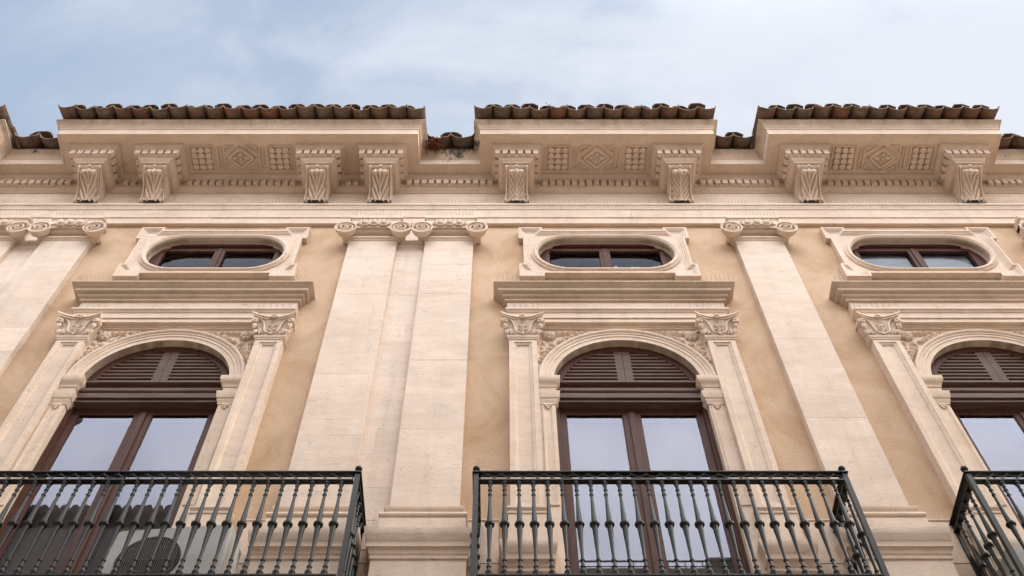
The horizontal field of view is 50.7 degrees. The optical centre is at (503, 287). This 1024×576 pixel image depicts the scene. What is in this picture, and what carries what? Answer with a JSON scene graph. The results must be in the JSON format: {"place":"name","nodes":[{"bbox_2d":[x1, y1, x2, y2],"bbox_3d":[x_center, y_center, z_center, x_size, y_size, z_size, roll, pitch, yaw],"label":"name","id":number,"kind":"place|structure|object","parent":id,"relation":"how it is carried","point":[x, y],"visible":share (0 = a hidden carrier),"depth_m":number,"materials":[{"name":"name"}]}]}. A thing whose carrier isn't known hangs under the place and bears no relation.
{"place":"outdoors","nodes":[
{"label":"outdoors","id":0,"kind":"place"},
{"bbox_2d":[0,103,1023,575],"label":"building","id":1,"kind":"structure","parent":0,"point":[408,353],"depth_m":11.84,"materials":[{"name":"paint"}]},
{"bbox_2d":[56,211,102,214],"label":"bird spikes","id":2,"kind":"object","parent":1,"relation":"on","point":[79,213],"visible":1,"depth_m":13.95,"materials":[{"name":"silver metal"}]},
{"bbox_2d":[0,347,228,573],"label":"arched window","id":3,"kind":"structure","parent":1,"relation":"in","point":[154,409],"depth_m":10.51,"materials":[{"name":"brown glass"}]},
{"bbox_2d":[101,525,240,573],"bbox_3d":[-2.591,2.267,8.268,1.000,0.975,0.314,-4,-60,3],"label":"air conditioner","id":4,"kind":"object","parent":1,"relation":"on","point":[177,554],"visible":0.72,"depth_m":8.38,"materials":[{"name":"white plastic"}]},
{"bbox_2d":[0,465,365,575],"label":"balcony railing","id":5,"kind":"object","parent":1,"relation":"on","point":[349,557],"visible":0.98,"depth_m":8.44,"materials":[{"name":"metal"}]},
{"bbox_2d":[78,274,307,280],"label":"bird spikes","id":6,"kind":"object","parent":1,"relation":"on","point":[195,280],"visible":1,"depth_m":12.37,"materials":[{"name":"silver metal"}]},
{"bbox_2d":[148,244,281,266],"bbox_3d":[-3.550,-0.324,13.336,1.720,0.970,0.076,0,-60,0],"label":"oval window","id":7,"kind":"structure","parent":1,"relation":"in","point":[219,251],"depth_m":13.54,"materials":[{"name":"brown glass"}]},
{"bbox_2d":[171,199,297,202],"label":"bird spikes","id":8,"kind":"object","parent":1,"relation":"on","point":[231,200],"visible":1,"depth_m":14.40,"materials":[{"name":"silver metal"}]},
{"bbox_2d":[422,136,443,153],"bbox_3d":[-0.983,-1.992,14.970,0.307,0.255,0.248,0,-60,0],"label":"dry plant","id":9,"kind":"object","parent":1,"relation":"on","point":[433,143],"visible":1,"depth_m":14.95,"materials":[{"name":"brown plant"}]},
{"bbox_2d":[397,199,499,202],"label":"bird spikes","id":10,"kind":"object","parent":1,"relation":"on","point":[449,201],"visible":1,"depth_m":14.40,"materials":[{"name":"silver metal"}]},
{"bbox_2d":[534,199,663,202],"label":"bird spikes","id":11,"kind":"object","parent":1,"relation":"on","point":[610,201],"visible":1,"depth_m":14.40,"materials":[{"name":"silver metal"}]},
{"bbox_2d":[540,244,672,266],"bbox_3d":[1.255,-0.319,13.339,1.720,0.970,0.087,0,-60,0],"label":"oval window","id":12,"kind":"structure","parent":1,"relation":"in","point":[604,251],"depth_m":13.54,"materials":[{"name":"brown wood"}]},
{"bbox_2d":[498,274,728,280],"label":"bird spikes","id":13,"kind":"object","parent":1,"relation":"on","point":[599,279],"visible":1,"depth_m":12.37,"materials":[{"name":"silver metal"}]},
{"bbox_2d":[556,347,750,573],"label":"arched window","id":14,"kind":"structure","parent":1,"relation":"in","point":[620,408],"depth_m":10.36,"materials":[{"name":"brown glass"}]},
{"bbox_2d":[470,465,889,575],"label":"balcony railing","id":15,"kind":"object","parent":1,"relation":"on","point":[838,514],"visible":1,"depth_m":8.42,"materials":[{"name":"metal"}]},
{"bbox_2d":[696,199,795,202],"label":"bird spikes","id":16,"kind":"object","parent":1,"relation":"on","point":[746,199],"visible":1,"depth_m":14.40,"materials":[{"name":"silver metal"}]},
{"bbox_2d":[824,199,956,202],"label":"bird spikes","id":17,"kind":"object","parent":1,"relation":"on","point":[888,200],"visible":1,"depth_m":14.40,"materials":[{"name":"silver metal"}]},
{"bbox_2d":[852,244,987,266],"bbox_3d":[5.115,-0.311,13.344,1.720,0.970,0.106,0,-60,0],"label":"oval window","id":18,"kind":"structure","parent":1,"relation":"in","point":[885,255],"depth_m":13.54,"materials":[{"name":"brown glass"}]},
{"bbox_2d":[833,274,1023,280],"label":"bird spikes","id":19,"kind":"object","parent":1,"relation":"on","point":[927,276],"visible":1,"depth_m":12.38,"materials":[{"name":"silver metal"}]},
{"bbox_2d":[931,347,1023,529],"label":"arched window","id":20,"kind":"structure","parent":1,"relation":"in","point":[985,385],"depth_m":10.76,"materials":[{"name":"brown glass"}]},
{"bbox_2d":[949,466,1023,575],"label":"balcony railing","id":21,"kind":"object","parent":1,"relation":"on","point":[967,487],"visible":1,"depth_m":8.67,"materials":[{"name":"metal"}]},
{"bbox_2d":[996,546,1023,575],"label":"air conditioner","id":22,"kind":"object","parent":1,"relation":"on","point":[1019,550],"visible":0.37,"depth_m":8.32,"materials":[{"name":"white plastic"}]},
{"bbox_2d":[0,0,1023,138],"label":"sky","id":23,"kind":"structure","parent":0,"point":[448,58],"materials":[{"name":"blue"}]}
]}

